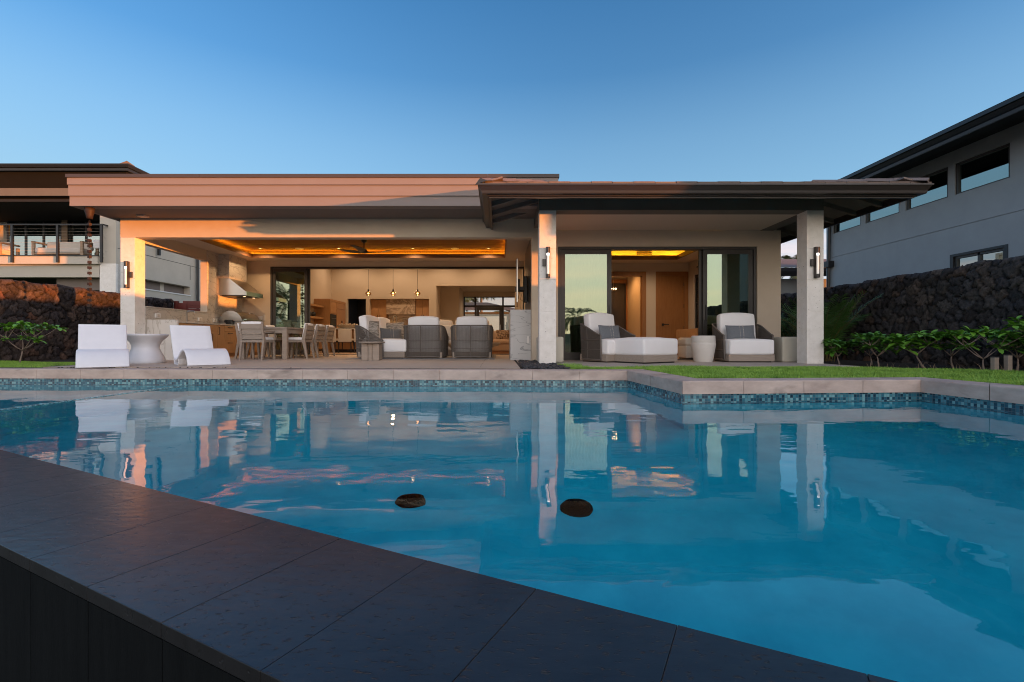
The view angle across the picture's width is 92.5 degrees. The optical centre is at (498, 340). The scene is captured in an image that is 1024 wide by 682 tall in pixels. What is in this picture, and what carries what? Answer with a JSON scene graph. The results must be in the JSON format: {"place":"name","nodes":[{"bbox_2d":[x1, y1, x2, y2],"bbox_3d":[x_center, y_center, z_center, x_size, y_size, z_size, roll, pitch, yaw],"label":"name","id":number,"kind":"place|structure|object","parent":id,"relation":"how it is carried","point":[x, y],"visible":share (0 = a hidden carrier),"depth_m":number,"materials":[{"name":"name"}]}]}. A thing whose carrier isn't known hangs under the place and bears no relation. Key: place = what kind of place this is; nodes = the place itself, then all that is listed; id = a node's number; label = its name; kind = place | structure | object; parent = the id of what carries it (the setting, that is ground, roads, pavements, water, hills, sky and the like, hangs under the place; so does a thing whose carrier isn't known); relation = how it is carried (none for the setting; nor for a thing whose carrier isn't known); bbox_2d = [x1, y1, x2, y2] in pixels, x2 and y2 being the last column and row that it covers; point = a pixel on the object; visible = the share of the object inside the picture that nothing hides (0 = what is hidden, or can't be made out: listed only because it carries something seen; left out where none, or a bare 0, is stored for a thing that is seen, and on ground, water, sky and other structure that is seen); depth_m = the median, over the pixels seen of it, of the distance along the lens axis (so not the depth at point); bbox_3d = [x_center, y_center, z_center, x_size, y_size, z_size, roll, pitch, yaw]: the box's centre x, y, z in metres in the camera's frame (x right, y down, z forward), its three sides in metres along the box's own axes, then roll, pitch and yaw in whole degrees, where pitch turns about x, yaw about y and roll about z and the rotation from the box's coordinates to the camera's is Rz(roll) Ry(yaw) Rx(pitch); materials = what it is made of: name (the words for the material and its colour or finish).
{"place":"outdoors","nodes":[
{"label":"outdoors","id":0,"kind":"place"},
{"bbox_2d":[328,328,407,351],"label":"kitchen island","id":1,"kind":"structure","parent":0,"point":[346,346],"depth_m":17.80,"materials":[{"name":"brown wood"}]},
{"bbox_2d":[0,384,1023,681],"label":"pool water","id":2,"kind":"structure","parent":0,"point":[880,538],"depth_m":2.10,"materials":[{"name":"liquid"}]},
{"bbox_2d":[0,0,1023,311],"label":"sky","id":3,"kind":"structure","parent":0,"point":[575,90],"materials":[{"name":"blue"}]},
{"bbox_2d":[678,338,692,358],"bbox_3d":[4.350,0.161,11.050,0.465,0.477,0.525,0,0,0],"label":"pouf","id":4,"kind":"object","parent":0,"point":[684,349],"visible":0.5,"depth_m":10.87,"materials":[{"name":"beige fabric"}]},
{"bbox_2d":[570,365,1023,384],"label":"grass","id":5,"kind":"structure","parent":0,"point":[1012,377],"depth_m":6.22,"materials":[{"name":"plant"}]},
{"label":"lawn ground","id":6,"kind":"structure","parent":0,"visible":0},
{"bbox_2d":[0,321,67,361],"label":"plumeria shrub","id":7,"kind":"object","parent":6,"relation":"on","point":[20,325],"visible":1,"depth_m":9.02,"materials":[{"name":"green plant"}]},
{"bbox_2d":[0,360,74,366],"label":"grass","id":8,"kind":"structure","parent":6,"relation":"on","point":[4,363],"depth_m":8.46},
{"bbox_2d":[0,279,173,360],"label":"lava rock wall","id":9,"kind":"structure","parent":6,"relation":"on","point":[63,306],"depth_m":10.92,"materials":[{"name":"stone"}]},
{"bbox_2d":[0,161,199,308],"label":"neighbour house","id":10,"kind":"structure","parent":6,"relation":"on","point":[35,202],"depth_m":18.63,"materials":[{"name":"beige paint"}]},
{"bbox_2d":[0,242,19,254],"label":"balcony armchair","id":11,"kind":"object","parent":10,"relation":"on","point":[4,245],"visible":0.41,"depth_m":19.69,"materials":[{"name":"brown wood"}]},
{"bbox_2d":[7,221,61,254],"bbox_3d":[-20.141,-4.341,21.287,2.399,2.242,0.069,0,0,0],"label":"window","id":12,"kind":"structure","parent":10,"relation":"in","point":[23,234],"depth_m":21.28,"materials":[{"name":"clear glass"}]},
{"bbox_2d":[31,241,98,254],"bbox_3d":[-17.220,-3.599,19.500,2.000,0.758,0.840,0,0,0],"label":"balcony sofa","id":13,"kind":"object","parent":10,"relation":"on","point":[81,245],"visible":0.63,"depth_m":19.15,"materials":[{"name":"beige fabric"}]},
{"bbox_2d":[67,221,99,255],"bbox_3d":[-17.899,-4.456,21.275,1.606,2.472,0.069,0,0,0],"label":"window","id":14,"kind":"structure","parent":10,"relation":"in","point":[76,233],"depth_m":21.27,"materials":[{"name":"glass"}]},
{"bbox_2d":[174,301,199,310],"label":"wooden gate","id":15,"kind":"structure","parent":6,"relation":"on","point":[185,305],"depth_m":15.09,"materials":[{"name":"red wood"}]},
{"bbox_2d":[13,360,522,368],"bbox_3d":[-3.385,0.495,10.950,8.710,0.183,6.500,0,0,0],"label":"deck base","id":16,"kind":"object","parent":6,"relation":"on","point":[518,364],"depth_m":8.08,"materials":[{"name":"soil"}]},
{"bbox_2d":[53,355,531,368],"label":"pool deck","id":17,"kind":"structure","parent":16,"relation":"on","point":[345,361],"depth_m":8.71,"materials":[{"name":"stone"}]},
{"bbox_2d":[75,324,129,368],"bbox_3d":[-6.326,0.072,7.835,0.636,0.700,1.178,0,0,-39],"label":"pool lounger","id":18,"kind":"object","parent":17,"relation":"on","point":[101,346],"visible":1,"depth_m":8.00,"materials":[{"name":"white plastic"}]},
{"bbox_2d":[127,334,168,363],"bbox_3d":[-6.470,0.136,8.980,0.710,0.528,0.710,0,0,0],"label":"side table","id":19,"kind":"object","parent":17,"relation":"on","point":[145,348],"visible":0.89,"depth_m":8.78,"materials":[{"name":"white plastic"}]},
{"bbox_2d":[170,325,230,365],"bbox_3d":[-5.159,0.072,8.451,1.178,0.700,0.636,0,0,44],"label":"pool lounger","id":20,"kind":"object","parent":17,"relation":"on","point":[192,345],"visible":0.97,"depth_m":8.52,"materials":[{"name":"white plastic"}]},
{"bbox_2d":[147,320,261,359],"bbox_3d":[-7.103,-0.026,12.275,0.670,0.853,3.830,0,0,0],"label":"outdoor kitchen counter","id":21,"kind":"object","parent":17,"relation":"on","point":[224,336],"visible":0.48,"depth_m":11.61,"materials":[{"name":"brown wood"}]},
{"bbox_2d":[219,311,261,324],"bbox_3d":[-7.073,-0.532,13.430,0.694,0.545,1.140,0,0,0],"label":"barbecue grill","id":22,"kind":"object","parent":21,"relation":"on","point":[231,317],"visible":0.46,"depth_m":13.00,"materials":[{"name":"silver metal"}]},
{"bbox_2d":[234,323,269,358],"bbox_3d":[-5.678,-0.006,11.300,0.570,0.813,0.512,0,0,0],"label":"dining chair","id":23,"kind":"object","parent":17,"relation":"on","point":[248,343],"visible":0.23,"depth_m":11.06,"materials":[{"name":"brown wood"}]},
{"bbox_2d":[239,321,275,359],"bbox_3d":[-5.171,-0.006,10.502,0.570,0.813,0.570,0,0,2],"label":"dining chair","id":24,"kind":"object","parent":17,"relation":"on","point":[252,332],"visible":0.98,"depth_m":10.27,"materials":[{"name":"brown wood"}]},
{"bbox_2d":[250,337,281,357],"bbox_3d":[-5.678,-0.006,11.981,0.570,0.813,0.512,0,0,2],"label":"dining chair","id":25,"kind":"object","parent":17,"relation":"on","point":[277,340],"visible":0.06,"depth_m":11.88,"materials":[{"name":"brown wood"}]},
{"bbox_2d":[264,325,293,356],"bbox_3d":[-5.678,-0.006,12.650,0.570,0.813,0.512,0,0,-1],"label":"dining chair","id":26,"kind":"object","parent":17,"relation":"on","point":[268,335],"visible":0.22,"depth_m":12.44,"materials":[{"name":"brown wood"}]},
{"bbox_2d":[239,327,327,358],"bbox_3d":[-5.130,0.048,11.950,1.040,0.705,2.600,0,0,0],"label":"dining table","id":27,"kind":"object","parent":17,"relation":"on","point":[286,332],"visible":0.6,"depth_m":10.68,"materials":[{"name":"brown wood"}]},
{"bbox_2d":[288,323,314,358],"bbox_3d":[-4.603,-0.006,11.301,0.570,0.813,0.512,0,0,-2],"label":"dining chair","id":28,"kind":"object","parent":17,"relation":"on","point":[308,332],"visible":0.88,"depth_m":11.16,"materials":[{"name":"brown wood"}]},
{"bbox_2d":[295,324,326,357],"bbox_3d":[-4.582,-0.006,11.979,0.570,0.813,0.512,0,0,2],"label":"dining chair","id":29,"kind":"object","parent":17,"relation":"on","point":[319,332],"visible":0.81,"depth_m":11.83,"materials":[{"name":"brown wood"}]},
{"bbox_2d":[307,325,334,356],"bbox_3d":[-4.582,-0.006,12.650,0.570,0.813,0.512,0,0,0],"label":"dining chair","id":30,"kind":"object","parent":17,"relation":"on","point":[329,333],"visible":0.72,"depth_m":12.55,"materials":[{"name":"brown wood"}]},
{"bbox_2d":[359,342,384,360],"bbox_3d":[-2.640,0.206,10.200,0.530,0.388,0.530,0,0,0],"label":"side table","id":31,"kind":"object","parent":17,"relation":"on","point":[370,351],"visible":0.99,"depth_m":10.06,"materials":[{"name":"brown wood"}]},
{"bbox_2d":[349,355,495,358],"bbox_3d":[-1.715,0.396,12.360,3.270,0.009,3.280,0,0,0],"label":"area rug","id":32,"kind":"object","parent":17,"relation":"on","point":[451,357],"visible":0.39,"depth_m":10.95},
{"bbox_2d":[355,315,407,357],"bbox_3d":[-2.606,-0.106,11.936,1.235,0.996,2.118,0,0,4],"label":"rope sofa","id":33,"kind":"object","parent":32,"relation":"on","point":[394,348],"visible":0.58,"depth_m":10.95,"materials":[{"name":"grey"}]},
{"bbox_2d":[359,321,378,338],"bbox_3d":[-2.950,-0.251,11.180,0.500,0.480,0.160,7,-19,-40],"label":"throw pillow","id":34,"kind":"object","parent":33,"relation":"on","point":[374,327],"visible":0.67,"depth_m":11.18,"materials":[{"name":"fabric"}]},
{"bbox_2d":[380,328,401,338],"bbox_3d":[-2.639,-0.163,12.040,0.560,0.300,0.122,3,-19,-35],"label":"lumbar pillow","id":35,"kind":"object","parent":33,"relation":"on","point":[390,333],"visible":0.96,"depth_m":11.98,"materials":[{"name":"grey fabric"}]},
{"bbox_2d":[386,322,403,338],"bbox_3d":[-2.651,-0.252,12.502,0.500,0.480,0.160,-3,-13,-20],"label":"throw pillow","id":36,"kind":"object","parent":33,"relation":"on","point":[398,325],"visible":0.4,"depth_m":12.48,"materials":[{"name":"fabric"}]},
{"bbox_2d":[403,316,448,357],"bbox_3d":[-1.679,-0.083,11.294,0.969,0.966,0.896,0,0,4],"label":"rope armchair","id":37,"kind":"object","parent":32,"relation":"on","point":[426,336],"visible":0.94,"depth_m":10.96,"materials":[{"name":"grey"}]},
{"bbox_2d":[439,319,493,355],"bbox_3d":[-1.250,-0.106,13.486,2.224,0.996,0.896,0,0,0],"label":"rope sofa","id":38,"kind":"object","parent":32,"relation":"on","point":[446,322],"visible":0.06,"depth_m":13.62,"materials":[{"name":"grey"}]},
{"bbox_2d":[450,316,492,357],"bbox_3d":[-0.621,-0.083,11.294,0.969,0.966,0.896,0,0,-3],"label":"rope armchair","id":39,"kind":"object","parent":32,"relation":"on","point":[473,335],"visible":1,"depth_m":10.97,"materials":[{"name":"grey"}]},
{"bbox_2d":[509,310,530,359],"bbox_3d":[0.460,-0.130,10.894,0.430,1.060,1.212,0,0,0],"label":"marble cabinet","id":40,"kind":"object","parent":17,"relation":"on","point":[519,334],"visible":0.97,"depth_m":10.30,"materials":[{"name":"white"}]},
{"bbox_2d":[465,314,508,330],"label":"court wall","id":41,"kind":"structure","parent":6,"relation":"on","point":[493,319],"depth_m":33.00,"materials":[{"name":"beige paint"}]},
{"bbox_2d":[465,302,514,313],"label":"entry court house","id":42,"kind":"structure","parent":6,"relation":"on","point":[508,309],"depth_m":40.28,"materials":[{"name":"brown paint"}]},
{"bbox_2d":[65,174,933,363],"bbox_3d":[-0.572,-1.663,17.294,14.807,4.400,19.412,0,0,0],"label":"villa","id":43,"kind":"object","parent":6,"relation":"on","point":[671,258],"visible":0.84,"depth_m":10.03,"materials":[{"name":"paint"}]},
{"bbox_2d":[84,207,94,323],"bbox_3d":[-7.700,-1.065,9.220,0.160,2.890,0.160,0,0,0],"label":"rain chain","id":44,"kind":"object","parent":43,"relation":"hanging from","point":[89,212],"visible":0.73,"depth_m":9.20,"materials":[{"name":"orange metal"}]},
{"bbox_2d":[124,261,132,287],"bbox_3d":[-7.556,-1.353,9.986,0.131,0.540,0.088,0,0,0],"label":"wall sconce","id":45,"kind":"object","parent":43,"relation":"attached to","point":[128,274],"depth_m":9.96,"materials":[{"name":"white metal"}]},
{"bbox_2d":[218,254,262,297],"bbox_3d":[-7.064,-1.754,13.450,0.748,1.117,0.910,0,0,0],"label":"range hood","id":46,"kind":"object","parent":43,"relation":"attached to","point":[232,276],"visible":1,"depth_m":13.05,"materials":[{"name":"silver metal"}]},
{"bbox_2d":[273,269,307,353],"bbox_3d":[-6.052,-0.856,14.227,1.005,2.481,0.045,0,0,0],"label":"sliding door","id":47,"kind":"structure","parent":43,"relation":"in","point":[290,286],"depth_m":14.22,"materials":[{"name":"grey metal"}]},
{"bbox_2d":[308,269,309,353],"bbox_3d":[-6.000,-0.856,14.292,1.000,2.481,0.045,0,0,0],"label":"sliding door","id":48,"kind":"structure","parent":43,"relation":"in","point":[308,269],"depth_m":14.27,"materials":[{"name":"grey metal"}]},
{"bbox_2d":[314,299,345,348],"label":"tall kitchen units","id":49,"kind":"object","parent":43,"relation":"on","point":[332,312],"visible":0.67,"depth_m":19.51,"materials":[{"name":"brown wood"}]},
{"bbox_2d":[338,329,353,352],"bbox_3d":[-5.250,0.001,16.900,0.460,0.801,0.426,0,0,0],"label":"upholstered stool","id":50,"kind":"object","parent":43,"relation":"on","point":[344,335],"visible":0.88,"depth_m":16.69,"materials":[{"name":"beige fabric"}]},
{"bbox_2d":[337,240,390,253],"bbox_3d":[-3.354,-2.356,11.932,1.362,0.355,0.824,0,0,0],"label":"ceiling fan","id":51,"kind":"object","parent":43,"relation":"hanging from","point":[361,250],"visible":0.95,"depth_m":12.15,"materials":[{"name":"black metal"}]},
{"bbox_2d":[371,299,428,324],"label":"kitchen range wall","id":52,"kind":"structure","parent":43,"relation":"attached to","point":[404,310],"depth_m":21.73,"materials":[{"name":"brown wood"}]},
{"bbox_2d":[476,307,501,329],"bbox_3d":[-0.500,-0.692,25.948,1.360,2.183,0.035,0,0,0],"label":"entry door","id":53,"kind":"structure","parent":43,"relation":"in","point":[477,308],"depth_m":25.93,"materials":[{"name":"brown metal"}]},
{"bbox_2d":[492,331,508,353],"bbox_3d":[0.120,0.025,15.840,0.864,0.750,1.044,0,0,0],"label":"lounge chair","id":54,"kind":"object","parent":43,"relation":"on","point":[502,347],"visible":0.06,"depth_m":15.35,"materials":[{"name":"beige fabric"}]},
{"bbox_2d":[496,330,508,338],"bbox_3d":[0.140,-0.202,16.000,0.460,0.340,0.140,0,-17,0],"label":"throw pillow","id":55,"kind":"object","parent":54,"relation":"on","point":[502,334],"visible":0.84,"depth_m":15.94,"materials":[{"name":"brown fabric"}]},
{"bbox_2d":[515,276,527,302],"bbox_3d":[0.553,-1.250,11.898,0.297,0.640,0.395,0,0,30],"label":"wall mount","id":56,"kind":"object","parent":43,"relation":"attached to","point":[524,289],"depth_m":11.84,"materials":[{"name":"black metal"}]},
{"bbox_2d":[516,258,519,306],"bbox_3d":[0.477,-1.380,11.999,0.085,1.000,1.700,0,0,2],"label":"television","id":57,"kind":"object","parent":56,"relation":"attached to","point":[517,283],"visible":0.97,"depth_m":11.17,"materials":[{"name":"silver metal"}]},
{"bbox_2d":[542,247,549,277],"bbox_3d":[0.837,-1.383,8.616,0.131,0.540,0.088,0,0,0],"label":"wall sconce","id":58,"kind":"object","parent":43,"relation":"attached to","point":[546,262],"depth_m":8.59,"materials":[{"name":"glass"}]},
{"bbox_2d":[561,250,611,358],"bbox_3d":[1.838,-0.769,10.306,1.065,2.302,0.077,0,0,0],"label":"sliding door","id":59,"kind":"structure","parent":43,"relation":"in","point":[586,275],"depth_m":10.32,"materials":[{"name":"glass"}]},
{"bbox_2d":[626,283,627,330],"bbox_3d":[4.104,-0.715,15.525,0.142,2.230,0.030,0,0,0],"label":"open door","id":60,"kind":"structure","parent":43,"relation":"in","point":[626,283],"depth_m":15.51,"materials":[{"name":"brown wood"}]},
{"bbox_2d":[660,276,683,354],"bbox_3d":[4.771,-0.700,13.500,0.671,2.200,0.100,0,0,0],"label":"door","id":61,"kind":"structure","parent":43,"relation":"in","point":[671,287],"depth_m":13.51,"materials":[{"name":"brown wood"}]},
{"bbox_2d":[676,328,697,345],"bbox_3d":[4.942,0.050,12.200,0.555,0.700,1.400,0,0,0],"label":"dresser","id":62,"kind":"object","parent":43,"relation":"on","point":[684,333],"visible":0.28,"depth_m":12.18,"materials":[{"name":"brown wood"}]},
{"bbox_2d":[695,274,697,327],"bbox_3d":[5.285,-1.030,12.835,0.050,1.460,0.570,0,0,0],"label":"window","id":63,"kind":"structure","parent":43,"relation":"in","point":[696,276],"depth_m":13.06,"materials":[{"name":"metal"}]},
{"bbox_2d":[698,250,701,335],"bbox_3d":[4.765,-0.769,10.383,1.070,2.302,0.045,0,0,0],"label":"sliding door","id":64,"kind":"structure","parent":43,"relation":"in","point":[699,251],"depth_m":10.36,"materials":[{"name":"brown metal"}]},
{"bbox_2d":[702,250,752,335],"bbox_3d":[4.817,-0.769,10.306,1.047,2.302,0.077,0,0,0],"label":"sliding door","id":65,"kind":"structure","parent":43,"relation":"in","point":[727,275],"depth_m":10.32,"materials":[{"name":"glass"}]},
{"bbox_2d":[810,247,819,277],"bbox_3d":[5.566,-1.383,8.616,0.131,0.540,0.088,0,0,0],"label":"wall sconce","id":66,"kind":"object","parent":43,"relation":"attached to","point":[815,262],"depth_m":8.59,"materials":[{"name":"glass"}]},
{"bbox_2d":[28,359,1023,371],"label":"planting bed soil","id":67,"kind":"structure","parent":6,"relation":"on","point":[865,363],"depth_m":8.86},
{"bbox_2d":[781,303,796,336],"bbox_3d":[7.430,-0.267,11.582,1.627,1.415,2.352,0,0,-31],"label":"areca palm","id":68,"kind":"object","parent":67,"relation":"on","point":[784,326],"visible":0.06,"depth_m":11.84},
{"bbox_2d":[781,291,882,360],"bbox_3d":[6.778,-0.325,10.227,2.312,1.530,1.858,0,0,0],"label":"areca palm","id":69,"kind":"object","parent":67,"relation":"on","point":[834,327],"visible":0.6,"depth_m":9.91,"materials":[{"name":"plant"}]},
{"bbox_2d":[822,338,860,364],"bbox_3d":[6.047,0.187,8.739,0.846,0.501,0.586,0,0,-12],"label":"plumeria shrub","id":70,"kind":"object","parent":67,"relation":"on","point":[837,343],"visible":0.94,"depth_m":8.66,"materials":[{"name":"green plant"}]},
{"bbox_2d":[848,333,898,364],"bbox_3d":[6.528,0.148,8.589,0.853,0.581,0.649,0,0,-28],"label":"plumeria shrub","id":71,"kind":"object","parent":67,"relation":"on","point":[857,343],"visible":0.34,"depth_m":8.56,"materials":[{"name":"green plant"}]},
{"bbox_2d":[847,331,907,366],"bbox_3d":[6.246,0.138,8.107,0.815,0.601,0.806,0,0,26],"label":"plumeria shrub","id":72,"kind":"object","parent":67,"relation":"on","point":[875,337],"visible":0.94,"depth_m":7.97,"materials":[{"name":"green plant"}]},
{"bbox_2d":[883,329,954,367],"bbox_3d":[6.626,0.130,7.739,0.947,0.625,0.781,0,0,20],"label":"plumeria shrub","id":73,"kind":"object","parent":67,"relation":"on","point":[913,339],"visible":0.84,"depth_m":7.72,"materials":[{"name":"green plant"}]},
{"bbox_2d":[919,329,987,367],"bbox_3d":[7.034,0.128,7.564,0.810,0.622,0.826,0,0,0],"label":"plumeria shrub","id":74,"kind":"object","parent":67,"relation":"on","point":[952,339],"visible":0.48,"depth_m":7.54,"materials":[{"name":"green plant"}]},
{"bbox_2d":[938,326,1023,368],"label":"plumeria shrub","id":75,"kind":"object","parent":67,"relation":"on","point":[958,334],"visible":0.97,"depth_m":6.90,"materials":[{"name":"green plant"}]},
{"bbox_2d":[984,330,1023,370],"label":"plumeria shrub","id":76,"kind":"object","parent":67,"relation":"on","point":[1017,343],"visible":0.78,"depth_m":6.86,"materials":[{"name":"green plant"}]},
{"bbox_2d":[1004,355,1012,370],"bbox_3d":[6.860,0.311,6.600,0.064,0.252,0.064,0,0,0],"label":"garden post","id":77,"kind":"object","parent":67,"relation":"on","point":[1008,362],"visible":0.76,"depth_m":6.57,"materials":[{"name":"grey wood"}]},
{"bbox_2d":[1002,315,1023,341],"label":"plumeria shrub","id":78,"kind":"object","parent":67,"relation":"on","point":[1016,325],"visible":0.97,"depth_m":6.69,"materials":[{"name":"green plant"}]},
{"bbox_2d":[518,360,570,368],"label":"pebbles","id":79,"kind":"object","parent":6,"relation":"on","point":[532,364],"visible":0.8,"depth_m":7.75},
{"bbox_2d":[557,362,590,368],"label":"grass","id":80,"kind":"structure","parent":6,"relation":"on","point":[573,365],"depth_m":7.52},
{"bbox_2d":[556,360,859,366],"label":"porch paving","id":81,"kind":"structure","parent":6,"relation":"on","point":[693,363],"depth_m":8.34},
{"bbox_2d":[536,337,563,361],"bbox_3d":[0.973,0.160,9.360,0.475,0.480,0.480,0,0,0],"label":"planter","id":82,"kind":"object","parent":81,"relation":"on","point":[559,349],"visible":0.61,"depth_m":9.12,"materials":[{"name":"concrete"}]},
{"bbox_2d":[580,313,635,362],"bbox_3d":[2.128,-0.083,9.608,0.969,0.966,0.896,0,0,-33],"label":"rope armchair","id":83,"kind":"object","parent":81,"relation":"on","point":[595,347],"visible":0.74,"depth_m":9.44,"materials":[{"name":"grey"}]},
{"bbox_2d":[598,325,619,338],"bbox_3d":[2.153,-0.162,9.507,0.560,0.300,0.132,0,-13,-33],"label":"lumbar pillow","id":84,"kind":"object","parent":83,"relation":"on","point":[608,332],"visible":0.9,"depth_m":9.42,"materials":[{"name":"grey fabric"}]},
{"bbox_2d":[613,337,677,363],"bbox_3d":[2.700,0.163,9.130,0.968,0.475,0.848,0,0,-33],"label":"ottoman","id":85,"kind":"object","parent":81,"relation":"on","point":[644,350],"visible":0.87,"depth_m":8.79,"materials":[{"name":"white fabric"}]},
{"bbox_2d":[691,336,715,361],"bbox_3d":[3.930,0.149,9.420,0.450,0.502,0.450,0,0,0],"label":"ceramic stool","id":86,"kind":"object","parent":81,"relation":"on","point":[703,348],"visible":0.98,"depth_m":9.25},
{"bbox_2d":[712,313,774,361],"bbox_3d":[4.720,-0.083,9.546,0.969,0.966,0.896,0,0,0],"label":"rope armchair","id":87,"kind":"object","parent":81,"relation":"on","point":[760,348],"visible":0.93,"depth_m":9.24,"materials":[{"name":"grey"}]},
{"bbox_2d":[725,325,754,338],"bbox_3d":[4.680,-0.162,9.492,0.560,0.300,0.132,0,-13,0],"label":"lumbar pillow","id":88,"kind":"object","parent":87,"relation":"on","point":[737,332],"visible":0.9,"depth_m":9.44,"materials":[{"name":"grey fabric"}]},
{"bbox_2d":[774,337,796,361],"bbox_3d":[5.610,0.160,9.515,0.500,0.480,0.530,0,0,0],"label":"planter","id":89,"kind":"object","parent":81,"relation":"on","point":[785,349],"visible":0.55,"depth_m":9.25,"materials":[{"name":"concrete"}]},
{"bbox_2d":[781,254,796,278],"bbox_3d":[19.614,-2.480,32.463,3.785,6.235,3.835,0,0,0],"label":"coconut palm","id":90,"kind":"object","parent":6,"relation":"on","point":[788,257],"visible":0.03,"depth_m":31.96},
{"bbox_2d":[781,259,825,293],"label":"house","id":91,"kind":"structure","parent":6,"relation":"on","point":[788,285],"depth_m":20.50,"materials":[{"name":"grey paint"}]},
{"bbox_2d":[781,255,1023,369],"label":"lava rock wall","id":92,"kind":"structure","parent":6,"relation":"on","point":[981,293],"depth_m":8.69,"materials":[{"name":"stone"}]},
{"bbox_2d":[824,92,1023,286],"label":"neighbour house","id":93,"kind":"structure","parent":6,"relation":"on","point":[967,208],"depth_m":12.36,"materials":[{"name":"grey paint"}]},
{"bbox_2d":[834,216,860,233],"bbox_3d":[11.575,-4.075,16.224,0.090,0.790,1.294,0,0,0],"label":"window","id":94,"kind":"structure","parent":93,"relation":"in","point":[855,222],"depth_m":16.26,"materials":[{"name":"blue glass"}]},
{"bbox_2d":[866,203,898,222],"bbox_3d":[11.575,-4.075,14.717,0.090,0.790,1.295,0,0,0],"label":"window","id":95,"kind":"structure","parent":93,"relation":"in","point":[894,209],"depth_m":14.73,"materials":[{"name":"blue glass"}]},
{"bbox_2d":[907,167,947,209],"bbox_3d":[11.575,-4.075,13.198,0.090,0.790,1.311,0,0,0],"label":"window","id":96,"kind":"structure","parent":93,"relation":"in","point":[938,191],"depth_m":13.01,"materials":[{"name":"blue glass"}]},
{"bbox_2d":[955,248,1003,266],"bbox_3d":[11.575,-1.740,11.770,0.090,0.780,1.241,0,0,0],"label":"window","id":97,"kind":"structure","parent":93,"relation":"in","point":[994,254],"depth_m":11.75,"materials":[{"name":"glass"}]},
{"bbox_2d":[956,143,1009,194],"bbox_3d":[11.575,-4.075,11.690,0.090,0.790,1.335,0,0,0],"label":"window","id":98,"kind":"structure","parent":93,"relation":"in","point":[992,166],"depth_m":11.70,"materials":[{"name":"black glass"}]},
{"bbox_2d":[990,357,998,369],"bbox_3d":[6.700,0.326,6.620,0.064,0.222,0.064,0,0,0],"label":"garden post","id":99,"kind":"object","parent":6,"relation":"on","point":[994,363],"visible":0.77,"depth_m":6.59,"materials":[{"name":"grey wood"}]},
{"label":"pool wall","id":100,"kind":"structure","parent":0,"visible":0},
{"bbox_2d":[0,368,1023,403],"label":"pool coping","id":101,"kind":"object","parent":100,"relation":"on","point":[999,392],"visible":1,"depth_m":6.86,"materials":[{"name":"stone"}]},
{"bbox_2d":[0,367,506,368],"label":"slot drain","id":102,"kind":"object","parent":101,"relation":"on","point":[321,368],"visible":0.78,"depth_m":7.30,"materials":[{"name":"black metal"}]},
{"bbox_2d":[0,378,1023,413],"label":"waterline tile","id":103,"kind":"object","parent":100,"relation":"attached to","point":[930,397],"visible":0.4,"depth_m":6.88,"materials":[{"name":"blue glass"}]},
{"label":"ground","id":104,"kind":"structure","parent":0,"visible":0},
{"bbox_2d":[0,450,897,681],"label":"vanishing edge wall","id":105,"kind":"structure","parent":104,"relation":"on","point":[104,579],"depth_m":1.20,"materials":[{"name":"tile"}]},
{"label":"pool divider wall","id":106,"kind":"structure","parent":0,"visible":0},
{"bbox_2d":[0,385,186,409],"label":"tiled dam wall","id":107,"kind":"structure","parent":106,"relation":"on","point":[87,398],"depth_m":5.41,"materials":[{"name":"tile"}]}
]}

